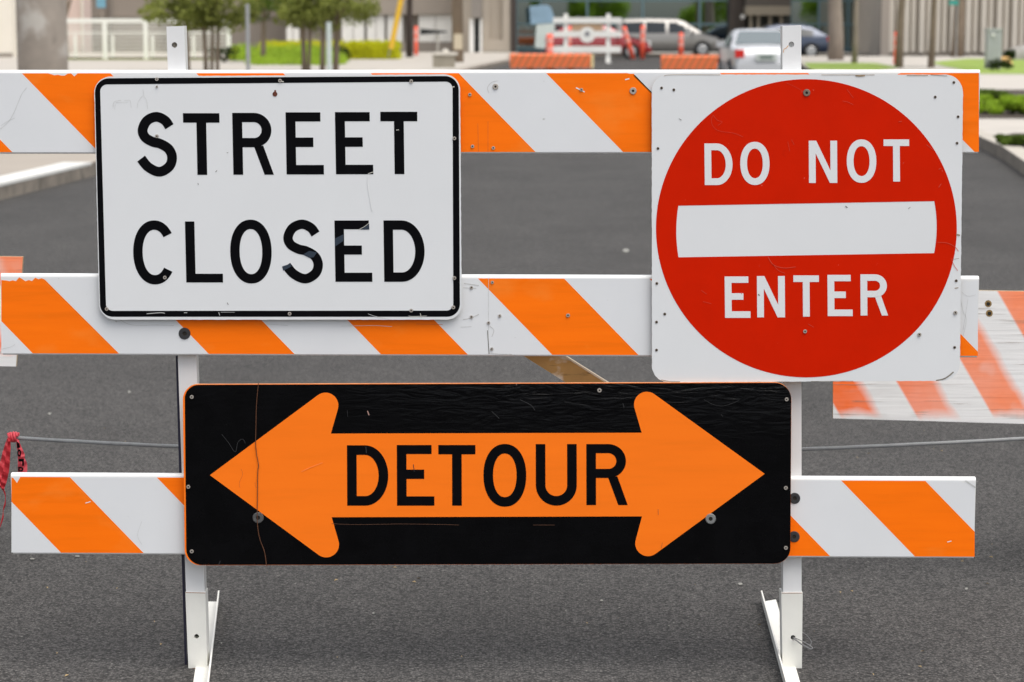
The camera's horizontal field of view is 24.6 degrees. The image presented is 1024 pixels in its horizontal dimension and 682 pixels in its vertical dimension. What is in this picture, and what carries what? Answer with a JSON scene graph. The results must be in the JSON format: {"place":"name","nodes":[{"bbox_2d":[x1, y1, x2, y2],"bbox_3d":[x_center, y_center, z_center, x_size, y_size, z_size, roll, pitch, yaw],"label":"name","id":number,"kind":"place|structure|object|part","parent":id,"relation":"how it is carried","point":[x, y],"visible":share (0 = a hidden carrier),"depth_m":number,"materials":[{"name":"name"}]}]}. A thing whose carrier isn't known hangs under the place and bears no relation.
{"place":"outdoors","nodes":[
{"label":"outdoors","id":0,"kind":"place"},
{"bbox_2d":[16,0,67,69],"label":"concrete pillar","id":1,"kind":"structure","parent":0,"point":[41,33],"depth_m":37.84,"materials":[{"name":"grey concrete"}]},
{"bbox_2d":[0,52,509,69],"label":"pavement","id":2,"kind":"structure","parent":0,"point":[422,61],"depth_m":82.73,"materials":[{"name":"concrete"}]},
{"bbox_2d":[66,0,71,56],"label":"bare sapling","id":3,"kind":"object","parent":2,"relation":"on","point":[69,5],"visible":0.27,"depth_m":95.01,"materials":[{"name":"brown plant"}]},
{"bbox_2d":[96,0,105,52],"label":"blue sign","id":4,"kind":"object","parent":2,"relation":"on","point":[100,4],"visible":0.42,"depth_m":110.89,"materials":[{"name":"blue metal"}]},
{"bbox_2d":[68,59,238,59],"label":"lawn","id":5,"kind":"structure","parent":2,"relation":"on","point":[130,59],"depth_m":90.34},
{"bbox_2d":[67,19,230,58],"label":"white fence","id":6,"kind":"object","parent":5,"relation":"on","point":[104,32],"visible":0.45,"depth_m":91.26,"materials":[{"name":"metal"}]},
{"bbox_2d":[136,0,223,69],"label":"slender tree","id":7,"kind":"object","parent":2,"relation":"on","point":[156,12],"visible":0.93,"depth_m":68.96,"materials":[{"name":"green plant"}]},
{"bbox_2d":[166,0,265,69],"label":"slender tree","id":8,"kind":"object","parent":2,"relation":"on","point":[237,18],"visible":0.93,"depth_m":69.08,"materials":[{"name":"green plant"}]},
{"bbox_2d":[207,45,239,61],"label":"shrub","id":9,"kind":"object","parent":2,"relation":"on","point":[228,52],"visible":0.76,"depth_m":85.18,"materials":[{"name":"green plant"}]},
{"bbox_2d":[245,4,249,69],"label":"metal post","id":10,"kind":"object","parent":2,"relation":"on","point":[247,37],"visible":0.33,"depth_m":65.42,"materials":[{"name":"grey metal"}]},
{"bbox_2d":[239,0,297,57],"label":"slender tree","id":11,"kind":"object","parent":2,"relation":"on","point":[268,4],"visible":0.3,"depth_m":83.14,"materials":[{"name":"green plant"}]},
{"bbox_2d":[230,42,348,64],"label":"ground cover","id":12,"kind":"object","parent":2,"relation":"on","point":[286,55],"visible":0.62,"depth_m":84.79,"materials":[{"name":"green plant"}]},
{"bbox_2d":[258,39,345,52],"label":"box hedge","id":13,"kind":"object","parent":2,"relation":"on","point":[283,43],"visible":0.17,"depth_m":94.75,"materials":[{"name":"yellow plant"}]},
{"bbox_2d":[272,0,342,69],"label":"slender tree","id":14,"kind":"object","parent":2,"relation":"on","point":[286,14],"visible":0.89,"depth_m":68.99,"materials":[{"name":"green plant"}]},
{"bbox_2d":[326,22,331,69],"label":"metal post","id":15,"kind":"object","parent":2,"relation":"on","point":[328,47],"visible":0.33,"depth_m":65.44,"materials":[{"name":"white metal"}]},
{"bbox_2d":[297,0,381,69],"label":"slender tree","id":16,"kind":"object","parent":2,"relation":"on","point":[357,9],"visible":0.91,"depth_m":69.23,"materials":[{"name":"green plant"}]},
{"bbox_2d":[332,44,351,59],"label":"shrub","id":17,"kind":"object","parent":2,"relation":"on","point":[347,52],"visible":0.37,"depth_m":87.39,"materials":[{"name":"green plant"}]},
{"bbox_2d":[345,39,401,58],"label":"box hedge","id":18,"kind":"object","parent":2,"relation":"on","point":[370,49],"visible":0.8,"depth_m":91.93,"materials":[{"name":"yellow plant"}]},
{"bbox_2d":[388,0,402,56],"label":"guy wire","id":19,"kind":"object","parent":2,"relation":"on","point":[395,24],"visible":1,"depth_m":89.12,"materials":[{"name":"yellow"}]},
{"bbox_2d":[406,0,412,56],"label":"pole","id":20,"kind":"object","parent":2,"relation":"on","point":[409,35],"visible":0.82,"depth_m":97.06,"materials":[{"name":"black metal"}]},
{"bbox_2d":[420,28,446,51],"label":"pointer sign","id":21,"kind":"object","parent":2,"relation":"on","point":[425,31],"visible":0.86,"depth_m":95.18,"materials":[{"name":"black metal"}]},
{"bbox_2d":[431,49,457,67],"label":"concrete planter","id":22,"kind":"object","parent":2,"relation":"on","point":[444,58],"visible":1,"depth_m":75.47,"materials":[{"name":"beige concrete"}]},
{"bbox_2d":[452,0,463,61],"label":"utility pole","id":23,"kind":"object","parent":2,"relation":"on","point":[457,27],"visible":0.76,"depth_m":85.04,"materials":[{"name":"brown wood"}]},
{"bbox_2d":[0,52,517,199],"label":"pavement","id":24,"kind":"structure","parent":0,"point":[12,163],"depth_m":24.55,"materials":[{"name":"beige concrete"}]},
{"bbox_2d":[0,0,16,56],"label":"cream building","id":25,"kind":"structure","parent":24,"relation":"on","point":[8,41],"depth_m":97.20,"materials":[{"name":"beige concrete"}]},
{"bbox_2d":[0,162,91,186],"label":"kerb","id":26,"kind":"structure","parent":24,"relation":"on","point":[12,178],"depth_m":23.34,"materials":[{"name":"beige concrete"}]},
{"bbox_2d":[0,56,1023,681],"bbox_3d":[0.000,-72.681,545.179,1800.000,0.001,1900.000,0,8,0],"label":"ground","id":27,"kind":"structure","parent":0,"point":[100,618],"depth_m":6.99,"materials":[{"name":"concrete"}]},
{"bbox_2d":[0,256,23,366],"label":"plank barricade","id":28,"kind":"object","parent":27,"relation":"on","point":[11,264],"visible":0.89,"depth_m":6.89,"materials":[{"name":"orange plastic"}]},
{"bbox_2d":[67,0,91,51],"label":"pink building","id":29,"kind":"structure","parent":27,"relation":"on","point":[79,9],"depth_m":113.06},
{"bbox_2d":[91,0,451,51],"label":"taupe building","id":30,"kind":"structure","parent":27,"relation":"on","point":[432,14],"depth_m":115.41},
{"bbox_2d":[286,24,299,41],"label":"window","id":31,"kind":"structure","parent":30,"relation":"in","point":[293,34],"depth_m":115.13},
{"bbox_2d":[341,15,364,41],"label":"window","id":32,"kind":"structure","parent":30,"relation":"in","point":[351,32],"depth_m":115.13,"materials":[{"name":"white glass"}]},
{"bbox_2d":[366,15,384,41],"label":"window","id":33,"kind":"structure","parent":30,"relation":"in","point":[377,31],"depth_m":115.10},
{"bbox_2d":[387,15,402,41],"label":"window","id":34,"kind":"structure","parent":30,"relation":"in","point":[390,18],"depth_m":115.10,"materials":[{"name":"white glass"}]},
{"bbox_2d":[418,15,451,41],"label":"window","id":35,"kind":"structure","parent":30,"relation":"in","point":[433,22],"depth_m":115.10,"materials":[{"name":"white glass"}]},
{"bbox_2d":[414,26,417,54],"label":"delineator post","id":36,"kind":"object","parent":27,"relation":"on","point":[415,40],"visible":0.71,"depth_m":103.09,"materials":[{"name":"orange plastic"}]},
{"bbox_2d":[463,0,510,51],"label":"concrete pier building","id":37,"kind":"structure","parent":27,"relation":"on","point":[486,25],"depth_m":112.10,"materials":[{"name":"beige concrete"}]},
{"bbox_2d":[474,18,479,51],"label":"door","id":38,"kind":"structure","parent":37,"relation":"in","point":[476,20],"depth_m":111.89,"materials":[{"name":"black glass"}]},
{"bbox_2d":[0,25,979,681],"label":"traffic barricade","id":39,"kind":"object","parent":27,"relation":"on","point":[552,323],"visible":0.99,"depth_m":5.85,"materials":[{"name":"white plastic"}]},
{"bbox_2d":[94,74,461,319],"bbox_3d":[-0.575,-0.353,5.791,0.901,0.607,0.006,0,8,0],"label":"street closed sign","id":40,"kind":"object","parent":39,"relation":"attached to","point":[296,197],"visible":1,"depth_m":5.79,"materials":[{"name":"white metal"}]},
{"bbox_2d":[183,382,790,564],"bbox_3d":[-0.061,0.333,5.881,1.524,0.466,0.016,0,8,0],"label":"detour sign","id":41,"kind":"object","parent":39,"relation":"attached to","point":[526,473],"visible":1,"depth_m":5.88,"materials":[{"name":"black metal"}]},
{"bbox_2d":[255,382,266,565],"bbox_3d":[-0.629,0.335,5.874,0.025,0.468,0.004,0,8,0],"label":"rusty wire","id":42,"kind":"object","parent":41,"relation":"hanging from","point":[257,478],"visible":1,"depth_m":5.88,"materials":[{"name":"brown metal"}]},
{"bbox_2d":[16,436,1023,450],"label":"steel cable","id":43,"kind":"object","parent":39,"relation":"attached to","point":[803,448],"visible":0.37,"depth_m":6.11,"materials":[{"name":"metal"}]},
{"bbox_2d":[0,431,26,525],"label":"flagging tape","id":44,"kind":"object","parent":43,"relation":"hanging from","point":[5,462],"visible":0.98,"depth_m":6.10,"materials":[{"name":"red plastic"}]},
{"bbox_2d":[652,74,962,381],"bbox_3d":[0.729,-0.275,5.801,0.774,0.764,0.006,0,8,0],"label":"do not enter sign","id":45,"kind":"object","parent":39,"relation":"attached to","point":[806,227],"visible":1,"depth_m":5.80,"materials":[{"name":"red metal"}]},
{"bbox_2d":[530,5,554,52],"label":"display board","id":46,"kind":"object","parent":27,"relation":"on","point":[540,15],"visible":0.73,"depth_m":110.98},
{"bbox_2d":[544,34,554,69],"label":"delineator post","id":47,"kind":"object","parent":27,"relation":"on","point":[549,42],"visible":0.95,"depth_m":78.29,"materials":[{"name":"orange plastic"}]},
{"bbox_2d":[510,53,593,69],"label":"striped barrier","id":48,"kind":"object","parent":27,"relation":"on","point":[568,61],"visible":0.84,"depth_m":77.96,"materials":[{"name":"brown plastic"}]},
{"bbox_2d":[568,26,571,45],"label":"delineator post","id":49,"kind":"object","parent":27,"relation":"on","point":[569,38],"visible":0.41,"depth_m":95.14,"materials":[{"name":"orange"}]},
{"bbox_2d":[553,14,620,62],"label":"white barricade","id":50,"kind":"object","parent":27,"relation":"on","point":[586,33],"visible":0.91,"depth_m":92.22,"materials":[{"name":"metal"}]},
{"bbox_2d":[545,25,651,58],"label":"red car","id":51,"kind":"object","parent":27,"relation":"on","point":[601,41],"visible":0.32,"depth_m":101.35,"materials":[{"name":"paint"}]},
{"bbox_2d":[622,26,636,59],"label":"delineator post","id":52,"kind":"object","parent":27,"relation":"on","point":[628,42],"visible":0.95,"depth_m":99.14,"materials":[{"name":"red"}]},
{"bbox_2d":[638,25,646,59],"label":"delineator post","id":53,"kind":"object","parent":27,"relation":"on","point":[642,42],"visible":0.96,"depth_m":99.14,"materials":[{"name":"orange plastic"}]},
{"bbox_2d":[615,18,722,55],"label":"minivan","id":54,"kind":"object","parent":27,"relation":"on","point":[661,34],"visible":0.69,"depth_m":108.20,"materials":[{"name":"silver paint"}]},
{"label":"side window","id":55,"kind":"part","parent":54,"relation":"part of","materials":[{"name":"black glass"}]},
{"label":"side window","id":56,"kind":"part","parent":54,"relation":"part of","materials":[{"name":"black glass"}]},
{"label":"side window","id":57,"kind":"part","parent":54,"relation":"part of","materials":[{"name":"black glass"}]},
{"bbox_2d":[678,33,683,54],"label":"delineator post","id":58,"kind":"object","parent":27,"relation":"on","point":[680,42],"visible":0.73,"depth_m":97.15,"materials":[{"name":"orange plastic"}]},
{"bbox_2d":[511,0,853,52],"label":"glass building","id":59,"kind":"structure","parent":27,"relation":"on","point":[722,19],"depth_m":116.93,"materials":[{"name":"grey glass"}]},
{"bbox_2d":[517,25,535,46],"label":"window","id":60,"kind":"structure","parent":59,"relation":"in","point":[526,34],"depth_m":117.11,"materials":[{"name":"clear glass"}]},
{"bbox_2d":[517,1,538,22],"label":"window","id":61,"kind":"structure","parent":59,"relation":"in","point":[523,7],"depth_m":116.94,"materials":[{"name":"grey glass"}]},
{"bbox_2d":[555,25,568,30],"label":"window","id":62,"kind":"structure","parent":59,"relation":"in","point":[557,27],"depth_m":117.06,"materials":[{"name":"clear glass"}]},
{"bbox_2d":[541,1,585,17],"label":"window","id":63,"kind":"structure","parent":59,"relation":"in","point":[574,9],"depth_m":116.91,"materials":[{"name":"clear glass"}]},
{"bbox_2d":[588,1,641,18],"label":"window","id":64,"kind":"structure","parent":59,"relation":"in","point":[596,9],"depth_m":116.94,"materials":[{"name":"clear glass"}]},
{"bbox_2d":[644,1,698,22],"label":"window","id":65,"kind":"structure","parent":59,"relation":"in","point":[688,11],"depth_m":116.94,"materials":[{"name":"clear glass"}]},
{"bbox_2d":[701,25,727,41],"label":"window","id":66,"kind":"structure","parent":59,"relation":"in","point":[720,31],"depth_m":117.08,"materials":[{"name":"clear glass"}]},
{"bbox_2d":[701,1,727,22],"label":"window","id":67,"kind":"structure","parent":59,"relation":"in","point":[711,11],"depth_m":116.97,"materials":[{"name":"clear glass"}]},
{"bbox_2d":[747,15,790,28],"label":"window","id":68,"kind":"structure","parent":59,"relation":"in","point":[763,18],"depth_m":116.12,"materials":[{"name":"black glass"}]},
{"bbox_2d":[792,1,817,22],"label":"window","id":69,"kind":"structure","parent":59,"relation":"in","point":[802,11],"depth_m":116.94,"materials":[{"name":"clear glass"}]},
{"bbox_2d":[820,25,846,46],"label":"window","id":70,"kind":"structure","parent":59,"relation":"in","point":[824,28],"depth_m":117.08,"materials":[{"name":"grey glass"}]},
{"bbox_2d":[820,1,846,22],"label":"window","id":71,"kind":"structure","parent":59,"relation":"in","point":[823,4],"depth_m":116.97,"materials":[{"name":"grey glass"}]},
{"bbox_2d":[849,25,852,46],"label":"window","id":72,"kind":"structure","parent":59,"relation":"in","point":[850,26],"depth_m":117.11,"materials":[{"name":"grey glass"}]},
{"bbox_2d":[849,1,853,22],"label":"window","id":73,"kind":"structure","parent":59,"relation":"in","point":[851,2],"depth_m":116.97,"materials":[{"name":"grey glass"}]},
{"bbox_2d":[661,55,718,69],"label":"striped barrier","id":74,"kind":"object","parent":27,"relation":"on","point":[689,62],"visible":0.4,"depth_m":77.97,"materials":[{"name":"brown plastic"}]},
{"bbox_2d":[716,28,780,69],"bbox_3d":[6.449,-7.518,61.894,1.960,1.445,4.816,0,8,0],"label":"silver sedan","id":75,"kind":"object","parent":27,"relation":"on","point":[751,49],"visible":0.56,"depth_m":60.35,"materials":[{"name":"paint"}]},
{"bbox_3d":[5.702,-7.856,61.250,0.196,0.373,0.800,0,8,0],"label":"side window","id":76,"kind":"part","parent":75,"relation":"part of","materials":[{"name":"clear glass"}]},
{"bbox_3d":[6.449,-7.865,60.795,1.391,0.331,0.640,0,8,0],"label":"rear window","id":77,"kind":"part","parent":75,"relation":"part of","materials":[{"name":"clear glass"}]},
{"bbox_2d":[762,24,827,55],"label":"blue car","id":78,"kind":"object","parent":27,"relation":"on","point":[814,41],"visible":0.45,"depth_m":103.86,"materials":[{"name":"blue paint"}]},
{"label":"side window","id":79,"kind":"part","parent":78,"relation":"part of","materials":[{"name":"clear glass"}]},
{"bbox_2d":[893,32,895,63],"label":"delineator post","id":80,"kind":"object","parent":27,"relation":"on","point":[894,48],"visible":0.37,"depth_m":81.31,"materials":[{"name":"orange"}]},
{"bbox_2d":[832,290,1023,423],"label":"plank barricade","id":81,"kind":"object","parent":27,"relation":"on","point":[986,385],"visible":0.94,"depth_m":6.83,"materials":[{"name":"white wood"}]},
{"bbox_2d":[858,0,1023,55],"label":"ribbed building","id":82,"kind":"structure","parent":27,"relation":"on","point":[877,24],"depth_m":106.69,"materials":[{"name":"beige"}]},
{"bbox_2d":[594,52,873,55],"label":"pavement","id":83,"kind":"structure","parent":0,"point":[717,53],"depth_m":110.69,"materials":[{"name":"concrete"}]},
{"bbox_2d":[801,56,1023,174],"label":"pavement","id":84,"kind":"structure","parent":0,"point":[995,126],"depth_m":57.30,"materials":[{"name":"concrete"}]},
{"bbox_2d":[828,0,843,59],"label":"street tree","id":85,"kind":"object","parent":84,"relation":"on","point":[835,37],"visible":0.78,"depth_m":89.98,"materials":[{"name":"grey plant"}]},
{"bbox_2d":[805,63,896,69],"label":"verge","id":86,"kind":"structure","parent":84,"relation":"on","point":[844,66],"depth_m":77.06,"materials":[{"name":"green plant"}]},
{"bbox_2d":[851,0,858,62],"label":"street tree","id":87,"kind":"object","parent":86,"relation":"on","point":[854,59],"visible":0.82,"depth_m":83.21,"materials":[{"name":"brown plant"}]},
{"bbox_2d":[895,0,904,67],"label":"street tree","id":88,"kind":"object","parent":86,"relation":"on","point":[899,54],"visible":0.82,"depth_m":75.28,"materials":[{"name":"brown plant"}]},
{"bbox_2d":[801,62,1023,159],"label":"kerb","id":89,"kind":"structure","parent":84,"relation":"on","point":[1017,150],"depth_m":28.22,"materials":[{"name":"concrete"}]},
{"bbox_2d":[927,0,936,67],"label":"street tree","id":90,"kind":"object","parent":84,"relation":"on","point":[932,44],"visible":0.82,"depth_m":75.28,"materials":[{"name":"brown plant"}]},
{"bbox_2d":[949,0,958,57],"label":"street name plate","id":91,"kind":"object","parent":84,"relation":"on","point":[954,2],"visible":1,"depth_m":96.11,"materials":[{"name":"teal"}]},
{"bbox_2d":[951,0,964,56],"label":"street tree","id":92,"kind":"object","parent":84,"relation":"on","point":[960,29],"visible":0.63,"depth_m":97.96,"materials":[{"name":"brown plant"}]},
{"bbox_2d":[935,59,1023,73],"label":"lawn","id":93,"kind":"structure","parent":84,"relation":"on","point":[976,64],"depth_m":77.06,"materials":[{"name":"green plant"}]},
{"bbox_2d":[984,28,1002,68],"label":"utility cabinet","id":94,"kind":"object","parent":93,"relation":"on","point":[993,43],"visible":0.78,"depth_m":73.42,"materials":[{"name":"grey metal"}]},
{"bbox_2d":[985,57,1013,69],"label":"shrub","id":95,"kind":"object","parent":93,"relation":"on","point":[1002,63],"visible":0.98,"depth_m":70.86,"materials":[{"name":"green plant"}]},
{"bbox_2d":[1001,49,1015,59],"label":"shrub","id":96,"kind":"object","parent":93,"relation":"on","point":[1010,54],"visible":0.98,"depth_m":89.23,"materials":[{"name":"green plant"}]},
{"bbox_2d":[979,89,1023,117],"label":"planting bed","id":97,"kind":"object","parent":84,"relation":"on","point":[1005,114],"depth_m":37.48,"materials":[{"name":"green plant"}]},
{"bbox_2d":[980,88,995,94],"bbox_3d":[8.710,-4.516,43.255,0.597,0.296,0.705,3,8,18],"label":"shrub","id":98,"kind":"object","parent":97,"relation":"on","point":[984,91],"visible":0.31,"depth_m":43.23,"materials":[{"name":"green plant"}]},
{"bbox_2d":[979,94,1004,113],"bbox_3d":[7.647,-3.833,38.040,0.815,0.354,0.726,0,8,0],"label":"shrub","id":99,"kind":"object","parent":97,"relation":"on","point":[983,101],"visible":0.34,"depth_m":37.97,"materials":[{"name":"green plant"}]},
{"bbox_2d":[986,90,1013,99],"bbox_3d":[8.992,-4.468,42.995,0.538,0.267,0.634,-6,10,-39],"label":"shrub","id":100,"kind":"object","parent":97,"relation":"on","point":[996,94],"visible":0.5,"depth_m":42.87,"materials":[{"name":"green plant"}]},
{"bbox_2d":[985,94,1023,114],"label":"shrub","id":101,"kind":"object","parent":97,"relation":"on","point":[1012,104],"visible":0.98,"depth_m":37.43,"materials":[{"name":"green plant"}]},
{"bbox_2d":[1008,133,1023,146],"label":"planting bed","id":102,"kind":"object","parent":84,"relation":"on","point":[1017,134],"visible":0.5,"depth_m":30.87,"materials":[{"name":"green plant"}]},
{"bbox_2d":[994,133,1023,145],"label":"shrub","id":103,"kind":"object","parent":102,"relation":"on","point":[1003,139],"visible":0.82,"depth_m":28.27,"materials":[{"name":"green plant"}]},
{"bbox_2d":[1010,134,1023,145],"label":"shrub","id":104,"kind":"object","parent":102,"relation":"on","point":[1018,139],"visible":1,"depth_m":28.02,"materials":[{"name":"green plant"}]},
{"bbox_2d":[1002,45,1023,59],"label":"boulder","id":105,"kind":"object","parent":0,"point":[1019,52],"visible":0.63,"depth_m":90.85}
]}

